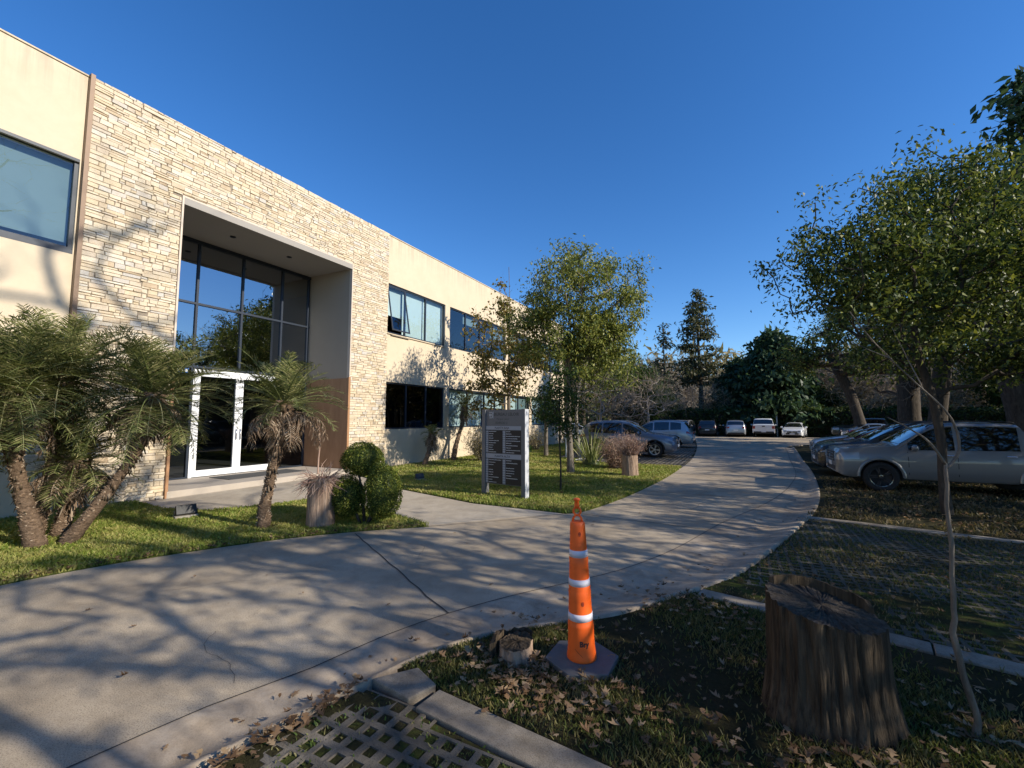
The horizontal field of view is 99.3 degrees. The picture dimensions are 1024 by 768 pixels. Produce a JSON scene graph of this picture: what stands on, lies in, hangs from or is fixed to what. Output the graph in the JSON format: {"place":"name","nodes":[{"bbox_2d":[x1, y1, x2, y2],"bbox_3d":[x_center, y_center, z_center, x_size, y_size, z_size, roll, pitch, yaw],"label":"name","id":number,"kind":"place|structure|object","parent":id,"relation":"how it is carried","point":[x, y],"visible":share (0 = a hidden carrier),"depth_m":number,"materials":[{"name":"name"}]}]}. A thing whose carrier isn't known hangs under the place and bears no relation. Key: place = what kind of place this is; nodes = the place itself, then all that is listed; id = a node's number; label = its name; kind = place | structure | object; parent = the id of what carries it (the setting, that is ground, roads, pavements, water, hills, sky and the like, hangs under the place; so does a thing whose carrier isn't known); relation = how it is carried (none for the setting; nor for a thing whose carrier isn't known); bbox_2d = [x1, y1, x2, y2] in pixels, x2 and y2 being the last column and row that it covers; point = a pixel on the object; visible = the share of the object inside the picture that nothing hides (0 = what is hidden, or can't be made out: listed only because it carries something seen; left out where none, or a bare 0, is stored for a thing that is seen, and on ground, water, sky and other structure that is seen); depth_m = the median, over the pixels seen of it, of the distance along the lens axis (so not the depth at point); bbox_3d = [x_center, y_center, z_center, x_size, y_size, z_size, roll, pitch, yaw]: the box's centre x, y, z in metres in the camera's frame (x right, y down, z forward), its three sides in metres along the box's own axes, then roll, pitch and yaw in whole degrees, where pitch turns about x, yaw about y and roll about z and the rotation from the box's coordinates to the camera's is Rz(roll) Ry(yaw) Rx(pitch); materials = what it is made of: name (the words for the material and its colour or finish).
{"place":"outdoors","nodes":[
{"label":"outdoors","id":0,"kind":"place"},
{"bbox_2d":[0,497,428,585],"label":"lawn","id":1,"kind":"structure","parent":0,"point":[119,561],"depth_m":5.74,"materials":[{"name":"green plant"}]},
{"bbox_2d":[0,315,71,472],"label":"pygmy palm","id":2,"kind":"object","parent":1,"relation":"on","point":[10,374],"visible":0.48,"depth_m":5.51,"materials":[{"name":"green plant"}]},
{"bbox_2d":[0,306,130,548],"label":"pygmy palm","id":3,"kind":"object","parent":1,"relation":"on","point":[30,524],"visible":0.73,"depth_m":5.84,"materials":[{"name":"green plant"}]},
{"bbox_2d":[0,416,143,537],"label":"pygmy palm","id":4,"kind":"object","parent":1,"relation":"on","point":[70,484],"visible":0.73,"depth_m":6.38,"materials":[{"name":"green plant"}]},
{"bbox_2d":[0,303,149,539],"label":"pygmy palm","id":5,"kind":"object","parent":1,"relation":"on","point":[79,327],"visible":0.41,"depth_m":6.31,"materials":[{"name":"green plant"}]},
{"bbox_2d":[36,323,245,544],"bbox_3d":[-5.631,0.745,6.810,2.527,3.222,2.544,-2,-5,27],"label":"pygmy palm","id":6,"kind":"object","parent":1,"relation":"on","point":[152,414],"visible":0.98,"depth_m":6.49,"materials":[{"name":"green plant"}]},
{"bbox_2d":[172,503,197,519],"bbox_3d":[-5.707,2.252,7.615,0.220,0.278,0.349,-4,-6,42],"label":"floodlight","id":7,"kind":"object","parent":1,"relation":"on","point":[187,510],"visible":0.68,"depth_m":7.58,"materials":[{"name":"grey metal"}]},
{"bbox_2d":[0,505,420,581],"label":"fallen leaves","id":8,"kind":"object","parent":1,"relation":"on","point":[69,566],"visible":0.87,"depth_m":5.69,"materials":[{"name":"brown plant"}]},
{"bbox_2d":[220,346,348,528],"bbox_3d":[-3.690,0.878,6.966,1.922,2.886,1.888,0,-5,-3],"label":"pygmy palm","id":9,"kind":"object","parent":1,"relation":"on","point":[284,387],"visible":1,"depth_m":6.88,"materials":[{"name":"green plant"}]},
{"bbox_2d":[305,476,335,527],"bbox_3d":[-3.120,1.940,7.091,0.438,0.836,0.425,-2,-5,27],"label":"log planter","id":10,"kind":"object","parent":1,"relation":"on","point":[320,512],"visible":0.65,"depth_m":6.93,"materials":[{"name":"brown wood"}]},
{"bbox_2d":[292,425,347,501],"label":"dry twigs","id":11,"kind":"object","parent":10,"relation":"on","point":[312,476],"visible":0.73,"depth_m":7.01,"materials":[{"name":"brown plant"}]},
{"bbox_2d":[331,440,402,523],"bbox_3d":[-2.404,1.649,7.216,1.230,1.408,0.902,-2,-5,27],"label":"boxwood topiary","id":12,"kind":"object","parent":1,"relation":"on","point":[380,493],"visible":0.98,"depth_m":7.07,"materials":[{"name":"green plant"}]},
{"bbox_2d":[0,28,563,517],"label":"office building","id":13,"kind":"structure","parent":0,"point":[122,208],"depth_m":12.11,"materials":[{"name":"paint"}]},
{"bbox_2d":[0,133,78,249],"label":"window frame","id":14,"kind":"structure","parent":13,"relation":"in","point":[35,186],"depth_m":8.23,"materials":[{"name":"blue glass"}]},
{"bbox_2d":[385,382,443,428],"bbox_3d":[-3.864,0.909,17.438,0.070,1.740,3.600,-2,-5,27],"label":"window frame","id":15,"kind":"structure","parent":13,"relation":"in","point":[408,406],"depth_m":17.28,"materials":[{"name":"black glass"}]},
{"bbox_2d":[387,284,444,345],"bbox_3d":[-3.791,-2.718,17.693,0.496,1.870,3.600,-2,-5,27],"label":"window frame","id":16,"kind":"structure","parent":13,"relation":"in","point":[420,320],"depth_m":17.89,"materials":[{"name":"blue glass"}]},
{"bbox_2d":[449,388,504,427],"bbox_3d":[-1.706,1.254,21.712,0.200,1.740,5.300,-2,-5,27],"label":"window frame","id":17,"kind":"structure","parent":13,"relation":"in","point":[452,392],"depth_m":21.17,"materials":[{"name":"blue glass"}]},
{"bbox_2d":[450,307,504,360],"bbox_3d":[-1.706,-2.369,22.005,0.200,1.870,5.300,-2,-5,27],"label":"window frame","id":18,"kind":"structure","parent":13,"relation":"in","point":[466,319],"depth_m":21.52,"materials":[{"name":"blue glass"}]},
{"bbox_2d":[146,473,560,524],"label":"footpath","id":19,"kind":"structure","parent":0,"point":[432,510],"depth_m":8.94,"materials":[{"name":"concrete"}]},
{"bbox_2d":[0,436,815,767],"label":"road","id":20,"kind":"structure","parent":0,"point":[70,694],"depth_m":4.29,"materials":[{"name":"concrete"}]},
{"bbox_2d":[66,452,795,767],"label":"expansion joints","id":21,"kind":"object","parent":20,"relation":"on","point":[394,631],"visible":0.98,"depth_m":3.98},
{"bbox_2d":[69,447,819,767],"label":"gutter","id":22,"kind":"object","parent":20,"relation":"on","point":[211,731],"visible":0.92,"depth_m":3.75,"materials":[{"name":"concrete"}]},
{"bbox_2d":[62,487,806,758],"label":"fallen leaves","id":23,"kind":"object","parent":22,"relation":"on","point":[199,753],"visible":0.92,"depth_m":3.60,"materials":[{"name":"brown plant"}]},
{"bbox_2d":[751,418,775,436],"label":"parked pickup","id":24,"kind":"object","parent":20,"relation":"on","point":[763,425],"visible":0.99,"depth_m":42.29,"materials":[{"name":"white paint"}]},
{"bbox_2d":[781,422,806,437],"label":"parked coupe","id":25,"kind":"object","parent":20,"relation":"on","point":[794,429],"visible":1,"depth_m":41.12,"materials":[{"name":"white paint"}]},
{"bbox_2d":[832,296,976,422],"bbox_3d":[26.448,-2.079,28.965,8.851,12.419,8.453,2,-5,-28],"label":"broadleaf tree","id":26,"kind":"object","parent":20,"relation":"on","point":[907,394],"visible":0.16,"depth_m":29.16,"materials":[{"name":"green plant"}]},
{"bbox_2d":[0,0,1023,374],"label":"sky","id":27,"kind":"structure","parent":0,"point":[476,135],"materials":[{"name":"blue"}]},
{"bbox_2d":[351,442,681,513],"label":"lawn","id":28,"kind":"structure","parent":0,"point":[529,495],"depth_m":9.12,"materials":[{"name":"green plant"}]},
{"bbox_2d":[420,424,443,464],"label":"pygmy palm","id":29,"kind":"object","parent":28,"relation":"on","point":[430,441],"visible":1,"depth_m":16.73,"materials":[{"name":"green plant"}]},
{"bbox_2d":[448,391,480,459],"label":"pygmy palm","id":30,"kind":"object","parent":28,"relation":"on","point":[463,418],"visible":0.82,"depth_m":18.98,"materials":[{"name":"green plant"}]},
{"bbox_2d":[457,421,481,460],"bbox_3d":[-1.303,2.365,18.075,2.047,2.077,2.049,2,-5,-19],"label":"shrub","id":31,"kind":"object","parent":28,"relation":"on","point":[476,448],"visible":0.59,"depth_m":17.88,"materials":[{"name":"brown plant"}]},
{"bbox_2d":[482,409,528,498],"bbox_3d":[-0.169,1.590,9.894,1.229,2.025,0.150,-3,-6,36],"label":"directory sign","id":32,"kind":"object","parent":28,"relation":"on","point":[505,447],"visible":1,"depth_m":9.82,"materials":[{"name":"grey metal"}]},
{"bbox_2d":[459,277,553,422],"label":"autumn tree","id":33,"kind":"object","parent":28,"relation":"on","point":[485,366],"visible":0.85,"depth_m":17.80,"materials":[{"name":"green plant"}]},
{"bbox_2d":[521,388,564,455],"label":"young tree","id":34,"kind":"object","parent":28,"relation":"on","point":[536,416],"visible":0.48,"depth_m":20.53,"materials":[{"name":"green plant"}]},
{"bbox_2d":[524,358,593,487],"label":"young tree","id":35,"kind":"object","parent":28,"relation":"on","point":[563,426],"visible":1,"depth_m":10.57,"materials":[{"name":"green plant"}]},
{"bbox_2d":[495,233,661,472],"bbox_3d":[2.219,-1.138,14.430,5.237,8.103,4.728,-2,-5,27],"label":"broadleaf tree","id":36,"kind":"object","parent":28,"relation":"on","point":[588,330],"visible":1,"depth_m":13.95,"materials":[{"name":"green plant"}]},
{"bbox_2d":[573,426,618,464],"bbox_3d":[3.098,2.281,16.553,2.221,1.622,2.036,0,-5,0],"label":"flax plant","id":37,"kind":"object","parent":28,"relation":"on","point":[591,456],"visible":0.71,"depth_m":16.35,"materials":[{"name":"green plant"}]},
{"bbox_2d":[564,368,656,425],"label":"bare tree","id":38,"kind":"object","parent":28,"relation":"on","point":[600,401],"visible":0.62,"depth_m":27.70,"materials":[{"name":"brown plant"}]},
{"bbox_2d":[588,435,640,468],"bbox_3d":[3.538,2.380,15.240,1.818,1.672,1.594,-1,-5,7],"label":"dry shrub","id":39,"kind":"object","parent":28,"relation":"on","point":[612,461],"visible":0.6,"depth_m":15.09,"materials":[{"name":"brown plant"}]},
{"bbox_2d":[621,455,638,476],"bbox_3d":[3.603,2.511,13.290,0.532,0.698,0.497,-2,-5,27],"label":"log planter","id":40,"kind":"object","parent":28,"relation":"on","point":[629,467],"visible":0.75,"depth_m":13.10,"materials":[{"name":"brown wood"}]},
{"bbox_2d":[610,429,649,459],"bbox_3d":[3.626,1.778,13.302,1.187,1.110,1.372,2,-5,-26],"label":"dry shrub","id":41,"kind":"object","parent":40,"relation":"in","point":[627,446],"visible":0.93,"depth_m":13.24,"materials":[{"name":"brown plant"}]},
{"bbox_2d":[397,589,1023,767],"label":"grass","id":42,"kind":"structure","parent":0,"point":[925,719],"depth_m":2.64,"materials":[{"name":"green plant"}]},
{"bbox_2d":[489,627,532,657],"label":"bark slab","id":43,"kind":"structure","parent":42,"relation":"on","point":[494,644],"depth_m":3.26,"materials":[{"name":"brown wood"}]},
{"bbox_2d":[499,631,533,668],"bbox_3d":[0.034,1.951,3.173,0.290,0.183,0.321,-2,-5,27],"label":"tree stump","id":44,"kind":"object","parent":42,"relation":"on","point":[516,648],"visible":0.8,"depth_m":3.10,"materials":[{"name":"brown wood"}]},
{"bbox_2d":[545,498,618,680],"bbox_3d":[0.500,1.410,3.154,0.515,1.147,0.501,-1,-5,10],"label":"traffic delineator","id":45,"kind":"object","parent":42,"relation":"on","point":[577,649],"visible":1,"depth_m":3.08,"materials":[{"name":"orange plastic"}]},
{"bbox_2d":[419,581,1023,767],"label":"fallen leaves","id":46,"kind":"object","parent":42,"relation":"on","point":[780,763],"visible":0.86,"depth_m":2.63,"materials":[{"name":"brown plant"}]},
{"bbox_2d":[760,574,909,753],"bbox_3d":[1.889,1.613,2.614,0.742,0.765,0.718,-2,-5,27],"label":"tree stump","id":47,"kind":"object","parent":42,"relation":"on","point":[829,674],"visible":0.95,"depth_m":2.40,"materials":[{"name":"brown wood"}]},
{"bbox_2d":[850,312,981,738],"bbox_3d":[2.279,0.777,2.493,0.584,2.409,0.095,0,-5,3],"label":"sapling","id":48,"kind":"object","parent":42,"relation":"on","point":[976,728],"visible":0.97,"depth_m":2.43,"materials":[{"name":"brown plant"}]},
{"bbox_2d":[674,435,821,454],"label":"ground","id":49,"kind":"structure","parent":0,"point":[764,436],"depth_m":45.93,"materials":[{"name":"grey asphalt"}]},
{"bbox_2d":[280,711,508,767],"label":"paver bed","id":50,"kind":"object","parent":49,"relation":"on","point":[399,746],"visible":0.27,"depth_m":2.30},
{"bbox_2d":[218,690,462,767],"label":"washed soil","id":51,"kind":"structure","parent":50,"relation":"on","point":[358,699],"depth_m":2.52,"materials":[{"name":"brown soil"}]},
{"bbox_2d":[199,673,367,767],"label":"fallen leaves","id":52,"kind":"object","parent":51,"relation":"on","point":[293,721],"visible":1,"depth_m":2.39,"materials":[{"name":"brown plant"}]},
{"bbox_2d":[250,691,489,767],"bbox_3d":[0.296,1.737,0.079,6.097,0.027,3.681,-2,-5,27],"label":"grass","id":53,"kind":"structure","parent":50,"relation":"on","point":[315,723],"depth_m":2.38,"materials":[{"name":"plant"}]},
{"bbox_2d":[223,690,523,767],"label":"paver bay","id":54,"kind":"object","parent":50,"relation":"on","point":[341,749],"visible":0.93,"depth_m":2.32,"materials":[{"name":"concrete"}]},
{"bbox_2d":[373,668,435,706],"bbox_3d":[-0.695,1.994,2.849,0.352,0.105,0.285,-4,-6,44],"label":"kerb strip","id":55,"kind":"object","parent":49,"relation":"on","point":[415,687],"visible":0.66,"depth_m":2.80,"materials":[{"name":"concrete"}]},
{"bbox_2d":[416,690,610,767],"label":"kerb strip","id":56,"kind":"object","parent":49,"relation":"on","point":[507,740],"visible":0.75,"depth_m":2.37,"materials":[{"name":"concrete"}]},
{"bbox_2d":[564,323,634,422],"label":"broadleaf tree","id":57,"kind":"object","parent":49,"relation":"on","point":[589,401],"visible":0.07,"depth_m":39.16,"materials":[{"name":"green plant"}]},
{"bbox_2d":[563,444,695,467],"bbox_3d":[4.985,3.944,26.625,12.050,0.051,17.750,-2,-5,27],"label":"paver bed","id":58,"kind":"object","parent":49,"relation":"on","point":[660,458],"visible":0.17,"depth_m":19.54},
{"bbox_2d":[561,440,697,466],"bbox_3d":[4.977,3.926,26.591,12.070,0.048,17.680,-2,-5,27],"label":"paver bay","id":59,"kind":"object","parent":58,"relation":"on","point":[677,457],"visible":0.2,"depth_m":20.01,"materials":[{"name":"concrete"}]},
{"bbox_2d":[551,308,648,457],"bbox_3d":[3.919,-0.120,19.670,4.477,6.931,4.294,-2,-5,27],"label":"broadleaf tree","id":60,"kind":"object","parent":59,"relation":"on","point":[605,382],"visible":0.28,"depth_m":19.28,"materials":[{"name":"green plant"}]},
{"bbox_2d":[579,420,679,456],"bbox_3d":[5.722,2.633,21.398,4.649,1.702,2.252,-2,-5,27],"label":"parked suv","id":61,"kind":"object","parent":59,"relation":"on","point":[664,444],"visible":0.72,"depth_m":20.67,"materials":[{"name":"blue paint"}]},
{"bbox_2d":[642,420,695,445],"bbox_3d":[9.220,3.172,28.067,4.749,1.702,2.233,-2,-5,27],"label":"parked suv","id":62,"kind":"object","parent":59,"relation":"on","point":[683,432],"visible":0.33,"depth_m":26.84,"materials":[{"name":"silver paint"}]},
{"bbox_2d":[608,367,696,424],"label":"bare tree","id":63,"kind":"object","parent":58,"relation":"on","point":[647,409],"visible":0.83,"depth_m":31.75,"materials":[{"name":"brown plant"}]},
{"bbox_2d":[601,362,676,423],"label":"broadleaf tree","id":64,"kind":"object","parent":49,"relation":"on","point":[645,371],"visible":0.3,"depth_m":40.70,"materials":[{"name":"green plant"}]},
{"bbox_2d":[625,381,681,425],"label":"broadleaf tree","id":65,"kind":"object","parent":49,"relation":"on","point":[656,416],"visible":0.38,"depth_m":37.72,"materials":[{"name":"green plant"}]},
{"bbox_2d":[645,323,682,400],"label":"conifer tree","id":66,"kind":"object","parent":49,"relation":"on","point":[663,341],"visible":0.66,"depth_m":60.82,"materials":[{"name":"green plant"}]},
{"bbox_2d":[662,351,722,412],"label":"bare tree","id":67,"kind":"object","parent":49,"relation":"on","point":[694,396],"visible":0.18,"depth_m":64.85,"materials":[{"name":"brown plant"}]},
{"bbox_2d":[672,288,725,408],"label":"conifer tree","id":68,"kind":"object","parent":49,"relation":"on","point":[705,368],"visible":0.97,"depth_m":57.19,"materials":[{"name":"green plant"}]},
{"bbox_2d":[697,420,719,435],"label":"parked suv","id":69,"kind":"object","parent":49,"relation":"on","point":[710,427],"visible":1,"depth_m":43.93,"materials":[{"name":"black paint"}]},
{"bbox_2d":[684,377,739,411],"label":"tree","id":70,"kind":"object","parent":49,"relation":"on","point":[707,402],"visible":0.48,"depth_m":52.27,"materials":[{"name":"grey plant"}]},
{"bbox_2d":[707,354,747,410],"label":"tree","id":71,"kind":"object","parent":49,"relation":"on","point":[729,367],"visible":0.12,"depth_m":53.19,"materials":[{"name":"green plant"}]},
{"bbox_2d":[722,420,745,436],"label":"parked suv","id":72,"kind":"object","parent":49,"relation":"on","point":[734,427],"visible":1,"depth_m":42.61,"materials":[{"name":"silver paint"}]},
{"bbox_2d":[572,338,990,422],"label":"wood","id":73,"kind":"object","parent":49,"relation":"on","point":[725,357],"depth_m":81.64,"materials":[{"name":"green plant"}]},
{"bbox_2d":[717,324,847,435],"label":"broadleaf tree","id":74,"kind":"object","parent":49,"relation":"on","point":[765,385],"visible":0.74,"depth_m":46.93,"materials":[{"name":"green plant"}]},
{"bbox_2d":[610,403,954,436],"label":"hedge","id":75,"kind":"object","parent":49,"relation":"on","point":[721,419],"visible":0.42,"depth_m":44.78,"materials":[{"name":"green plant"}]},
{"bbox_2d":[802,384,847,408],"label":"broadleaf tree","id":76,"kind":"object","parent":49,"relation":"on","point":[828,403],"visible":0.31,"depth_m":48.79,"materials":[{"name":"green plant"}]},
{"bbox_2d":[762,306,938,425],"bbox_3d":[26.938,-1.770,36.247,12.947,13.022,10.088,0,-5,6],"label":"broadleaf tree","id":77,"kind":"object","parent":49,"relation":"on","point":[806,357],"visible":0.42,"depth_m":34.95,"materials":[{"name":"green plant"}]},
{"bbox_2d":[808,344,896,408],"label":"tree","id":78,"kind":"object","parent":49,"relation":"on","point":[838,393],"visible":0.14,"depth_m":48.45,"materials":[{"name":"green plant"}]},
{"bbox_2d":[809,332,896,408],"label":"bare tree","id":79,"kind":"object","parent":49,"relation":"on","point":[837,384],"visible":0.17,"depth_m":48.46,"materials":[{"name":"brown plant"}]},
{"bbox_2d":[698,589,1023,677],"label":"kerb strip","id":80,"kind":"object","parent":49,"relation":"on","point":[987,662],"visible":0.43,"depth_m":3.25,"materials":[{"name":"concrete"}]},
{"bbox_2d":[706,519,1023,663],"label":"paver bay","id":81,"kind":"object","parent":49,"relation":"on","point":[906,549],"visible":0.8,"depth_m":5.07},
{"bbox_2d":[703,517,1023,657],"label":"grass","id":82,"kind":"structure","parent":81,"relation":"on","point":[981,542],"depth_m":5.11,"materials":[{"name":"green plant"}]},
{"bbox_2d":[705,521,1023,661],"bbox_3d":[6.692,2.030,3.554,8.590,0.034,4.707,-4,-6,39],"label":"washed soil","id":83,"kind":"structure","parent":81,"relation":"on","point":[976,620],"depth_m":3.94,"materials":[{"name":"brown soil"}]},
{"bbox_2d":[741,522,1023,658],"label":"moss tufts","id":84,"kind":"object","parent":81,"relation":"on","point":[944,583],"visible":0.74,"depth_m":4.92,"materials":[{"name":"green plant"}]},
{"bbox_2d":[835,374,896,411],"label":"tree","id":85,"kind":"object","parent":49,"relation":"on","point":[873,400],"visible":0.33,"depth_m":45.96,"materials":[{"name":"green plant"}]},
{"bbox_2d":[798,515,1023,542],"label":"kerb strip","id":86,"kind":"object","parent":49,"relation":"on","point":[913,529],"visible":0.44,"depth_m":6.80,"materials":[{"name":"concrete"}]},
{"bbox_2d":[890,358,989,410],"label":"tree","id":87,"kind":"object","parent":49,"relation":"on","point":[957,398],"visible":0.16,"depth_m":40.97,"materials":[{"name":"green plant"}]},
{"bbox_2d":[884,355,1000,414],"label":"tree","id":88,"kind":"object","parent":49,"relation":"on","point":[971,393],"visible":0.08,"depth_m":43.10,"materials":[{"name":"green plant"}]},
{"bbox_2d":[948,404,1005,422],"bbox_3d":[34.110,2.039,19.961,2.789,3.666,40.315,-1,-5,17],"label":"hedge","id":89,"kind":"object","parent":49,"relation":"on","point":[994,412],"visible":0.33,"depth_m":35.52,"materials":[{"name":"green plant"}]},
{"bbox_2d":[952,350,1002,407],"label":"broadleaf tree","id":90,"kind":"object","parent":49,"relation":"on","point":[995,399],"visible":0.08,"depth_m":38.93,"materials":[{"name":"green plant"}]},
{"bbox_2d":[831,418,887,435],"bbox_3d":[31.029,3.888,37.773,5.357,1.839,2.324,-3,-6,35],"label":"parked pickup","id":91,"kind":"object","parent":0,"point":[835,430],"visible":0.23,"depth_m":37.84,"materials":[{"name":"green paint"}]},
{"bbox_2d":[794,447,1023,540],"bbox_3d":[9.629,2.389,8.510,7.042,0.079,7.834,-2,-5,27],"label":"grass","id":92,"kind":"structure","parent":0,"point":[961,493],"depth_m":8.63,"materials":[{"name":"green plant"}]},
{"bbox_2d":[811,421,932,468],"bbox_3d":[11.977,1.975,13.266,4.649,1.702,2.252,-2,-5,27],"label":"parked suv","id":93,"kind":"object","parent":92,"relation":"on","point":[818,455],"visible":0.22,"depth_m":13.50,"materials":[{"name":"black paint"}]},
{"bbox_2d":[805,258,953,420],"bbox_3d":[26.148,-3.769,26.421,11.968,15.450,15.361,1,-5,-13],"label":"broadleaf tree","id":94,"kind":"object","parent":92,"relation":"on","point":[944,401],"visible":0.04,"depth_m":28.47,"materials":[{"name":"green plant"}]},
{"bbox_2d":[748,124,1023,514],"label":"broadleaf tree","id":95,"kind":"object","parent":92,"relation":"on","point":[909,211],"visible":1,"depth_m":7.93,"materials":[{"name":"green plant"}]},
{"bbox_2d":[812,476,1023,535],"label":"fallen leaves","id":96,"kind":"object","parent":92,"relation":"on","point":[959,523],"visible":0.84,"depth_m":8.41,"materials":[{"name":"brown plant"}]},
{"bbox_2d":[825,421,1023,490],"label":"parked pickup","id":97,"kind":"object","parent":92,"relation":"on","point":[991,453],"visible":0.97,"depth_m":10.14,"materials":[{"name":"beige paint"}]},
{"bbox_2d":[839,120,1023,430],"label":"broadleaf tree","id":98,"kind":"object","parent":92,"relation":"on","point":[1012,399],"visible":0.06,"depth_m":17.53,"materials":[{"name":"green plant"}]},
{"bbox_2d":[903,65,1023,351],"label":"broadleaf tree","id":99,"kind":"object","parent":92,"relation":"on","point":[1011,103],"visible":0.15,"depth_m":20.00,"materials":[{"name":"green plant"}]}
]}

